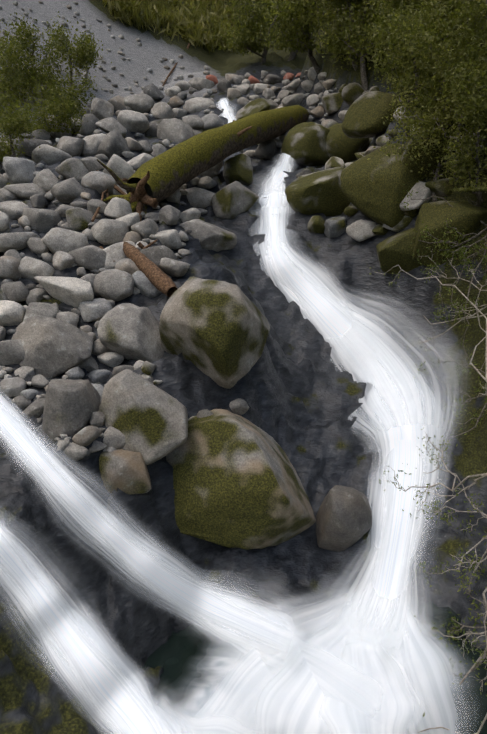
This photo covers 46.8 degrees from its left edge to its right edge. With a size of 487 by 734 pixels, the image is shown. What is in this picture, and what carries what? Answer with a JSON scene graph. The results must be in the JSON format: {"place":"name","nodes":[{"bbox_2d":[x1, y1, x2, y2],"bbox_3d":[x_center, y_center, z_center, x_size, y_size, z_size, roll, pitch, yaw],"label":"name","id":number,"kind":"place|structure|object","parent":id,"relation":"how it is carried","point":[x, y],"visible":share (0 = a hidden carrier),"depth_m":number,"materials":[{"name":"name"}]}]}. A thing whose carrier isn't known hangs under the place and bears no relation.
{"place":"outdoors","nodes":[
{"label":"outdoors","id":0,"kind":"place"},
{"bbox_2d":[0,0,486,733],"bbox_3d":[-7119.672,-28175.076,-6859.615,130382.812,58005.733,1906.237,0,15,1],"label":"terrain","id":1,"kind":"structure","parent":0,"point":[298,392],"depth_m":7.61,"materials":[{"name":"stone"}]},
{"bbox_2d":[1,281,28,301],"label":"rock","id":2,"kind":"object","parent":1,"relation":"on","point":[16,291],"visible":0.81,"depth_m":7.86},
{"bbox_2d":[0,75,36,132],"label":"shrub","id":3,"kind":"object","parent":1,"relation":"on","point":[5,103],"visible":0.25,"depth_m":13.41,"materials":[{"name":"green plant"}]},
{"bbox_2d":[0,232,39,251],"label":"boulder","id":4,"kind":"object","parent":1,"relation":"on","point":[14,240],"visible":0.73,"depth_m":8.38,"materials":[{"name":"stone"}]},
{"bbox_2d":[0,45,43,108],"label":"shrub","id":5,"kind":"object","parent":1,"relation":"on","point":[15,79],"visible":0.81,"depth_m":15.37,"materials":[{"name":"green plant"}]},
{"bbox_2d":[0,100,46,165],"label":"shrub","id":6,"kind":"object","parent":1,"relation":"on","point":[18,121],"visible":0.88,"depth_m":10.90,"materials":[{"name":"green plant"}]},
{"bbox_2d":[3,183,46,200],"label":"boulder","id":7,"kind":"object","parent":1,"relation":"on","point":[24,191],"visible":0.5,"depth_m":9.97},
{"bbox_2d":[0,27,68,104],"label":"shrub","id":8,"kind":"object","parent":1,"relation":"on","point":[34,69],"visible":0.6,"depth_m":15.92,"materials":[{"name":"green plant"}]},
{"bbox_2d":[0,12,73,85],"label":"shrub","id":9,"kind":"object","parent":1,"relation":"on","point":[30,37],"visible":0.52,"depth_m":16.39,"materials":[{"name":"green plant"}]},
{"bbox_2d":[11,72,92,138],"bbox_3d":[-4.607,-6.046,13.289,1.904,1.517,2.623,0,15,1],"label":"shrub","id":10,"kind":"object","parent":1,"relation":"on","point":[61,111],"visible":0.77,"depth_m":13.22,"materials":[{"name":"green plant"}]},
{"bbox_2d":[11,315,93,378],"bbox_3d":[-2.461,-0.238,7.261,1.120,0.884,0.817,0,15,1],"label":"boulder","id":11,"kind":"object","parent":1,"relation":"on","point":[53,347],"visible":0.83,"depth_m":6.95,"materials":[{"name":"stone"}]},
{"bbox_2d":[34,276,93,307],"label":"boulder","id":12,"kind":"object","parent":1,"relation":"on","point":[74,292],"visible":0.9,"depth_m":7.68,"materials":[{"name":"stone"}]},
{"bbox_2d":[50,178,84,202],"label":"boulder","id":13,"kind":"object","parent":1,"relation":"on","point":[69,190],"visible":0.79,"depth_m":9.54,"materials":[{"name":"stone"}]},
{"bbox_2d":[35,65,101,116],"bbox_3d":[-5.093,-7.844,16.201,1.989,1.668,1.849,0,15,1],"label":"shrub","id":14,"kind":"object","parent":1,"relation":"on","point":[74,94],"visible":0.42,"depth_m":15.95,"materials":[{"name":"green plant"}]},
{"bbox_2d":[57,136,84,156],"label":"rock","id":15,"kind":"object","parent":1,"relation":"on","point":[71,146],"visible":0.73,"depth_m":12.55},
{"bbox_2d":[42,379,100,442],"bbox_3d":[-1.923,0.469,6.205,0.631,0.678,0.629,0,15,1],"label":"boulder","id":16,"kind":"object","parent":1,"relation":"on","point":[70,406],"visible":0.83,"depth_m":5.98,"materials":[{"name":"stone"}]},
{"bbox_2d":[42,11,111,89],"bbox_3d":[-5.624,-9.867,17.774,2.755,2.408,1.987,0,15,1],"label":"shrub","id":17,"kind":"object","parent":1,"relation":"on","point":[82,54],"visible":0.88,"depth_m":17.52,"materials":[{"name":"green plant"}]},
{"bbox_2d":[65,207,92,230],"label":"rock","id":18,"kind":"object","parent":1,"relation":"on","point":[77,218],"visible":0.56,"depth_m":9.15,"materials":[{"name":"stone"}]},
{"bbox_2d":[0,319,162,460],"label":"stones","id":19,"kind":"object","parent":1,"relation":"on","point":[75,449],"visible":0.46,"depth_m":6.49,"materials":[{"name":"stone"}]},
{"bbox_2d":[79,113,98,134],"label":"rock","id":20,"kind":"object","parent":1,"relation":"on","point":[89,127],"visible":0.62,"depth_m":13.83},
{"bbox_2d":[0,520,181,733],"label":"waterfall","id":21,"kind":"object","parent":1,"relation":"on","point":[118,701],"depth_m":4.56,"materials":[{"name":"liquid"}]},
{"bbox_2d":[0,508,203,733],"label":"water spray","id":22,"kind":"object","parent":1,"relation":"on","point":[79,600],"visible":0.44,"depth_m":4.60,"materials":[{"name":"liquid"}]},
{"bbox_2d":[0,1,209,123],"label":"scree stones","id":23,"kind":"object","parent":1,"relation":"on","point":[172,61],"visible":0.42,"depth_m":19.91,"materials":[{"name":"stone"}]},
{"bbox_2d":[91,170,127,221],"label":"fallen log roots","id":24,"kind":"object","parent":1,"relation":"on","point":[118,189],"visible":0.25,"depth_m":9.80,"materials":[{"name":"brown wood"}]},
{"bbox_2d":[0,77,223,377],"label":"field stones","id":25,"kind":"object","parent":1,"relation":"on","point":[122,276],"depth_m":9.25,"materials":[{"name":"stone"}]},
{"bbox_2d":[151,102,173,119],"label":"rock","id":26,"kind":"object","parent":25,"relation":"on","point":[161,110],"visible":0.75,"depth_m":16.22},
{"bbox_2d":[98,131,130,157],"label":"boulder","id":27,"kind":"object","parent":1,"relation":"on","point":[112,143],"visible":0.62,"depth_m":12.43,"materials":[{"name":"stone"}]},
{"bbox_2d":[113,185,126,194],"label":"boulder","id":28,"kind":"object","parent":1,"relation":"on","point":[115,192],"visible":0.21,"depth_m":9.90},
{"bbox_2d":[99,448,151,494],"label":"boulder","id":29,"kind":"object","parent":1,"relation":"on","point":[125,471],"visible":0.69,"depth_m":5.91,"materials":[{"name":"stone"}]},
{"bbox_2d":[97,303,163,362],"bbox_3d":[-1.421,-0.412,7.493,0.952,0.876,0.904,0,15,1],"label":"boulder","id":30,"kind":"object","parent":1,"relation":"on","point":[128,331],"visible":0.73,"depth_m":7.20,"materials":[{"name":"stone"}]},
{"bbox_2d":[99,239,177,297],"bbox_3d":[-1.412,-1.506,8.380,1.676,0.751,0.620,14,20,42],"label":"broken log","id":31,"kind":"object","parent":1,"relation":"on","point":[159,279],"visible":0.75,"depth_m":8.03,"materials":[{"name":"brown wood"}]},
{"bbox_2d":[127,153,153,170],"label":"rock","id":32,"kind":"object","parent":1,"relation":"on","point":[136,162],"visible":0.38,"depth_m":11.21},
{"bbox_2d":[98,369,187,464],"bbox_3d":[-1.123,0.514,6.505,1.034,1.072,1.120,0,15,1],"label":"boulder","id":33,"kind":"object","parent":1,"relation":"on","point":[147,419],"visible":0.92,"depth_m":6.07,"materials":[{"name":"stone"}]},
{"bbox_2d":[131,218,158,238],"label":"rock","id":34,"kind":"object","parent":1,"relation":"on","point":[146,228],"visible":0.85,"depth_m":8.78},
{"bbox_2d":[0,394,308,676],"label":"flowing water","id":35,"kind":"structure","parent":1,"relation":"on","point":[190,597],"depth_m":5.41,"materials":[{"name":"liquid"}]},
{"bbox_2d":[159,205,180,224],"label":"rock","id":36,"kind":"object","parent":1,"relation":"on","point":[169,214],"visible":0.9,"depth_m":9.32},
{"bbox_2d":[102,0,242,52],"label":"grass","id":37,"kind":"structure","parent":1,"relation":"on","point":[196,23],"depth_m":23.37,"materials":[{"name":"plant"}]},
{"bbox_2d":[162,43,189,85],"bbox_3d":[-2.619,-11.775,21.864,0.114,2.360,3.567,3,15,12],"label":"stick","id":38,"kind":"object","parent":1,"relation":"on","point":[173,68],"visible":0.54,"depth_m":21.39,"materials":[{"name":"brown wood"}]},
{"bbox_2d":[169,96,183,107],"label":"boulder","id":39,"kind":"object","parent":1,"relation":"on","point":[175,101],"visible":0.83,"depth_m":18.30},
{"bbox_2d":[182,115,203,129],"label":"boulder","id":40,"kind":"object","parent":1,"relation":"on","point":[195,122],"visible":0.69,"depth_m":15.40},
{"bbox_2d":[192,129,201,134],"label":"boulder","id":41,"kind":"object","parent":1,"relation":"on","point":[196,132],"visible":0.08,"depth_m":15.22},
{"bbox_2d":[97,105,308,221],"bbox_3d":[-0.155,-4.572,12.362,1.096,3.389,8.701,8,17,27],"label":"mossy fallen log","id":42,"kind":"object","parent":1,"relation":"on","point":[167,173],"visible":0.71,"depth_m":10.77,"materials":[{"name":"plant"}]},
{"bbox_2d":[196,409,212,417],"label":"boulder","id":43,"kind":"object","parent":1,"relation":"on","point":[204,413],"visible":0.23,"depth_m":6.64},
{"bbox_2d":[179,219,236,251],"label":"boulder","id":44,"kind":"object","parent":1,"relation":"on","point":[209,236],"visible":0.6,"depth_m":9.68,"materials":[{"name":"stone"}]},
{"bbox_2d":[206,75,217,84],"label":"boulder","id":45,"kind":"object","parent":1,"relation":"on","point":[213,78],"visible":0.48,"depth_m":20.12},
{"bbox_2d":[159,276,269,388],"bbox_3d":[-0.377,-0.409,7.324,1.451,1.560,1.589,9,17,30],"label":"boulder","id":46,"kind":"object","parent":1,"relation":"on","point":[217,331],"visible":0.9,"depth_m":6.63,"materials":[{"name":"stone"}]},
{"bbox_2d":[217,98,235,122],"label":"waterfall","id":47,"kind":"object","parent":1,"relation":"on","point":[225,111],"depth_m":16.59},
{"bbox_2d":[217,97,235,117],"bbox_3d":[-0.566,-7.587,17.072,0.880,2.081,4.049,-2,15,-9],"label":"foam","id":48,"kind":"object","parent":1,"relation":"on","point":[228,108],"visible":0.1,"depth_m":16.56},
{"bbox_2d":[227,88,240,100],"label":"boulder","id":49,"kind":"object","parent":1,"relation":"on","point":[232,93],"visible":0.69,"depth_m":18.08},
{"bbox_2d":[211,181,258,218],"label":"boulder","id":50,"kind":"object","parent":1,"relation":"on","point":[234,200],"visible":0.88,"depth_m":10.84,"materials":[{"name":"stone"}]},
{"bbox_2d":[223,153,252,184],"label":"boulder","id":51,"kind":"object","parent":1,"relation":"on","point":[238,167],"visible":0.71,"depth_m":12.09,"materials":[{"name":"stone"}]},
{"bbox_2d":[229,398,248,414],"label":"rock","id":52,"kind":"object","parent":1,"relation":"on","point":[240,406],"visible":0.81,"depth_m":7.09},
{"bbox_2d":[166,409,315,549],"bbox_3d":[-0.119,1.271,6.845,2.043,1.556,1.555,3,15,13],"label":"boulder","id":53,"kind":"object","parent":1,"relation":"on","point":[237,481],"visible":0.92,"depth_m":6.22,"materials":[{"name":"stone"}]},
{"bbox_2d":[211,0,280,64],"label":"tree","id":54,"kind":"object","parent":1,"relation":"on","point":[248,41],"visible":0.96,"depth_m":22.24,"materials":[{"name":"green plant"}]},
{"bbox_2d":[248,75,259,83],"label":"boulder","id":55,"kind":"object","parent":1,"relation":"on","point":[252,79],"visible":0.62,"depth_m":20.65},
{"bbox_2d":[236,98,278,119],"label":"boulder","id":56,"kind":"object","parent":1,"relation":"on","point":[256,106],"visible":0.42,"depth_m":16.11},
{"bbox_2d":[254,139,275,159],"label":"rock","id":57,"kind":"object","parent":1,"relation":"on","point":[266,150],"visible":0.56,"depth_m":13.90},
{"bbox_2d":[211,70,336,156],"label":"gully stones","id":58,"kind":"object","parent":1,"relation":"on","point":[244,87],"visible":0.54,"depth_m":18.55,"materials":[{"name":"stone"}]},
{"bbox_2d":[228,2,334,60],"bbox_3d":[2.454,-16.771,23.956,6.201,7.330,5.570,0,15,1],"label":"tree","id":59,"kind":"object","parent":1,"relation":"on","point":[293,54],"visible":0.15,"depth_m":24.09,"materials":[{"name":"green plant"}]},
{"bbox_2d":[278,129,289,141],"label":"boulder","id":60,"kind":"object","parent":1,"relation":"on","point":[281,137],"visible":0.17,"depth_m":14.35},
{"bbox_2d":[283,73,294,79],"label":"boulder","id":61,"kind":"object","parent":1,"relation":"on","point":[289,76],"visible":0.83,"depth_m":21.86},
{"bbox_2d":[282,93,303,106],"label":"boulder","id":62,"kind":"object","parent":1,"relation":"on","point":[293,99],"visible":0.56,"depth_m":17.16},
{"bbox_2d":[255,0,331,73],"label":"tree","id":63,"kind":"object","parent":1,"relation":"on","point":[307,46],"visible":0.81,"depth_m":15.70,"materials":[{"name":"green plant"}]},
{"bbox_2d":[281,122,329,165],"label":"boulder","id":64,"kind":"object","parent":1,"relation":"on","point":[303,143],"visible":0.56,"depth_m":13.34,"materials":[{"name":"stone"}]},
{"bbox_2d":[308,67,316,80],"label":"boulder","id":65,"kind":"object","parent":1,"relation":"on","point":[312,74],"visible":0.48,"depth_m":16.66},
{"bbox_2d":[268,0,360,36],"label":"tree","id":66,"kind":"object","parent":1,"relation":"on","point":[314,14],"visible":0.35,"depth_m":15.13,"materials":[{"name":"green plant"}]},
{"bbox_2d":[143,597,486,733],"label":"water pool","id":67,"kind":"structure","parent":1,"relation":"on","point":[190,673],"depth_m":5.40,"materials":[{"name":"liquid"}]},
{"bbox_2d":[0,390,309,686],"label":"water spray","id":68,"kind":"object","parent":67,"relation":"on","point":[74,530],"visible":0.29,"depth_m":5.42,"materials":[{"name":"liquid"}]},
{"bbox_2d":[154,685,268,733],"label":"water foam","id":69,"kind":"object","parent":67,"relation":"on","point":[212,729],"visible":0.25,"depth_m":4.58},
{"bbox_2d":[170,587,360,733],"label":"water foam","id":70,"kind":"object","parent":67,"relation":"on","point":[257,663],"visible":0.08,"depth_m":5.19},
{"bbox_2d":[217,589,400,726],"bbox_3d":[0.518,2.809,5.405,0.885,0.696,2.179,-11,18,-35],"label":"water foam","id":71,"kind":"object","parent":67,"relation":"on","point":[326,682],"visible":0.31,"depth_m":5.09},
{"bbox_2d":[226,575,409,733],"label":"water foam","id":72,"kind":"object","parent":67,"relation":"on","point":[299,698],"visible":0.12,"depth_m":5.00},
{"bbox_2d":[318,633,437,733],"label":"water foam","id":73,"kind":"object","parent":67,"relation":"on","point":[346,717],"visible":0.31,"depth_m":4.90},
{"bbox_2d":[382,594,481,733],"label":"water foam","id":74,"kind":"object","parent":67,"relation":"on","point":[422,658],"visible":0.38,"depth_m":5.25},
{"bbox_2d":[285,167,349,216],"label":"boulder","id":75,"kind":"object","parent":1,"relation":"on","point":[315,193],"visible":0.81,"depth_m":10.61,"materials":[{"name":"stone"}]},
{"bbox_2d":[321,93,343,114],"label":"rock","id":76,"kind":"object","parent":1,"relation":"on","point":[332,103],"visible":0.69,"depth_m":14.67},
{"bbox_2d":[304,0,371,70],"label":"tree","id":77,"kind":"object","parent":1,"relation":"on","point":[334,2],"visible":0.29,"depth_m":14.17,"materials":[{"name":"green plant"}]},
{"bbox_2d":[316,485,371,551],"bbox_3d":[1.214,1.853,6.784,0.702,0.876,0.666,0,15,1],"label":"boulder","id":78,"kind":"object","parent":1,"relation":"on","point":[344,518],"visible":0.9,"depth_m":6.58,"materials":[{"name":"stone"}]},
{"bbox_2d":[326,123,369,162],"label":"boulder","id":79,"kind":"object","parent":1,"relation":"on","point":[341,145],"visible":0.46,"depth_m":13.32,"materials":[{"name":"stone"}]},
{"bbox_2d":[310,0,392,90],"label":"tree","id":80,"kind":"object","parent":1,"relation":"on","point":[343,50],"visible":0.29,"depth_m":13.95,"materials":[{"name":"green plant"}]},
{"bbox_2d":[259,178,454,673],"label":"cascade water","id":81,"kind":"structure","parent":1,"relation":"on","point":[332,319],"depth_m":7.44,"materials":[{"name":"liquid"}]},
{"bbox_2d":[328,0,392,70],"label":"tree","id":82,"kind":"object","parent":1,"relation":"on","point":[363,16],"visible":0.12,"depth_m":13.40,"materials":[{"name":"green plant"}]},
{"bbox_2d":[250,180,472,686],"bbox_3d":[1.631,-0.584,8.756,3.420,5.234,8.875,0,15,1],"label":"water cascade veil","id":83,"kind":"object","parent":1,"relation":"on","point":[375,420],"visible":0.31,"depth_m":7.76,"materials":[{"name":"liquid"}]},
{"bbox_2d":[252,154,295,214],"bbox_3d":[0.705,-4.158,12.461,1.392,1.661,3.737,0,15,1],"label":"foam","id":84,"kind":"object","parent":83,"relation":"on","point":[271,184],"visible":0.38,"depth_m":11.88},
{"bbox_2d":[342,91,400,137],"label":"boulder","id":85,"kind":"object","parent":1,"relation":"on","point":[365,114],"visible":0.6,"depth_m":10.38,"materials":[{"name":"stone"}]},
{"bbox_2d":[296,82,452,241],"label":"bank stones","id":86,"kind":"structure","parent":1,"relation":"on","point":[358,230],"depth_m":9.88,"materials":[{"name":"stone"}]},
{"bbox_2d":[340,143,420,227],"bbox_3d":[2.479,-3.064,9.776,1.145,1.537,1.384,-14,21,-43],"label":"boulder","id":87,"kind":"object","parent":1,"relation":"on","point":[371,189],"visible":0.71,"depth_m":9.32,"materials":[{"name":"stone"}]},
{"bbox_2d":[353,0,437,77],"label":"tree","id":88,"kind":"object","parent":1,"relation":"on","point":[393,5],"visible":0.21,"depth_m":10.09,"materials":[{"name":"green plant"}]},
{"bbox_2d":[359,0,435,45],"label":"tree","id":89,"kind":"object","parent":1,"relation":"on","point":[400,8],"visible":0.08,"depth_m":10.07,"materials":[{"name":"green plant"}]},
{"bbox_2d":[376,227,420,274],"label":"boulder","id":90,"kind":"object","parent":1,"relation":"on","point":[394,250],"visible":0.65,"depth_m":9.11,"materials":[{"name":"stone"}]},
{"bbox_2d":[366,0,445,98],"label":"tree","id":91,"kind":"object","parent":1,"relation":"on","point":[392,62],"visible":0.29,"depth_m":9.34,"materials":[{"name":"green plant"}]},
{"bbox_2d":[376,0,454,136],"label":"tree","id":92,"kind":"object","parent":1,"relation":"on","point":[405,85],"visible":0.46,"depth_m":9.01,"materials":[{"name":"green plant"}]},
{"bbox_2d":[357,114,486,158],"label":"branch","id":93,"kind":"object","parent":1,"relation":"on","point":[453,137],"visible":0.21,"depth_m":8.64,"materials":[{"name":"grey wood"}]},
{"bbox_2d":[401,131,449,180],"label":"boulder","id":94,"kind":"object","parent":1,"relation":"on","point":[414,167],"visible":0.25,"depth_m":8.92,"materials":[{"name":"plant"}]},
{"bbox_2d":[367,88,486,201],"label":"bush","id":95,"kind":"object","parent":1,"relation":"on","point":[420,140],"visible":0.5,"depth_m":8.69,"materials":[{"name":"green plant"}]},
{"bbox_2d":[369,263,486,733],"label":"bare branches","id":96,"kind":"object","parent":1,"relation":"on","point":[483,475],"visible":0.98,"depth_m":5.34,"materials":[{"name":"plant"}]},
{"bbox_2d":[381,0,478,99],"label":"tree","id":97,"kind":"object","parent":1,"relation":"on","point":[446,6],"visible":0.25,"depth_m":9.01,"materials":[{"name":"green plant"}]},
{"bbox_2d":[384,0,486,135],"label":"tree","id":98,"kind":"object","parent":1,"relation":"on","point":[421,36],"visible":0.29,"depth_m":8.45,"materials":[{"name":"green plant"}]},
{"bbox_2d":[396,28,486,180],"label":"tree","id":99,"kind":"object","parent":1,"relation":"on","point":[443,99],"visible":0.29,"depth_m":8.55,"materials":[{"name":"green plant"}]},
{"bbox_2d":[401,184,486,384],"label":"shrub","id":100,"kind":"object","parent":1,"relation":"on","point":[460,250],"visible":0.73,"depth_m":8.21,"materials":[{"name":"green plant"}]},
{"bbox_2d":[402,437,486,586],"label":"bush","id":101,"kind":"object","parent":1,"relation":"on","point":[484,515],"depth_m":6.66,"materials":[{"name":"grey wood"}]},
{"bbox_2d":[406,0,486,106],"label":"tree","id":102,"kind":"object","parent":1,"relation":"on","point":[477,13],"visible":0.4,"depth_m":8.08,"materials":[{"name":"green plant"}]},
{"bbox_2d":[406,245,486,370],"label":"bush","id":103,"kind":"object","parent":1,"relation":"on","point":[433,272],"depth_m":8.26,"materials":[{"name":"grey wood"}]},
{"bbox_2d":[412,201,486,266],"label":"boulder","id":104,"kind":"object","parent":1,"relation":"on","point":[466,217],"visible":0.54,"depth_m":8.57,"materials":[{"name":"stone"}]},
{"bbox_2d":[413,332,486,450],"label":"bush","id":105,"kind":"object","parent":1,"relation":"on","point":[476,414],"depth_m":7.59,"materials":[{"name":"grey plant"}]},
{"bbox_2d":[414,0,486,54],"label":"tree","id":106,"kind":"object","parent":1,"relation":"on","point":[441,10],"visible":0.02,"depth_m":8.94,"materials":[{"name":"green plant"}]},
{"bbox_2d":[417,569,486,730],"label":"bush","id":107,"kind":"object","parent":1,"relation":"on","point":[456,626],"depth_m":5.80,"materials":[{"name":"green plant"}]},
{"bbox_2d":[422,0,485,58],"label":"tree","id":108,"kind":"object","parent":1,"relation":"on","point":[455,14],"visible":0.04,"depth_m":8.59,"materials":[{"name":"green plant"}]},
{"bbox_2d":[430,81,486,206],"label":"tree","id":109,"kind":"object","parent":1,"relation":"on","point":[481,115],"visible":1,"depth_m":8.01,"materials":[{"name":"green plant"}]},
{"bbox_2d":[430,4,486,133],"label":"tree","id":110,"kind":"object","parent":1,"relation":"on","point":[476,47],"visible":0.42,"depth_m":8.01,"materials":[{"name":"green plant"}]},
{"bbox_2d":[432,39,486,176],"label":"tree","id":111,"kind":"object","parent":1,"relation":"on","point":[466,84],"visible":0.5,"depth_m":7.79,"materials":[{"name":"green plant"}]},
{"bbox_2d":[442,33,486,138],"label":"tree","id":112,"kind":"object","parent":1,"relation":"on","point":[473,58],"visible":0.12,"depth_m":8.13,"materials":[{"name":"green plant"}]},
{"bbox_2d":[449,1,486,69],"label":"tree","id":113,"kind":"object","parent":1,"relation":"on","point":[468,9],"depth_m":8.49,"materials":[{"name":"green plant"}]},
{"bbox_2d":[458,120,486,182],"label":"tree","id":114,"kind":"object","parent":1,"relation":"on","point":[483,152],"visible":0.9,"depth_m":7.53,"materials":[{"name":"green plant"}]},
{"bbox_2d":[257,153,293,215],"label":"waterfall","id":115,"kind":"object","parent":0,"point":[274,198],"depth_m":11.77,"materials":[{"name":"liquid"}]}
]}

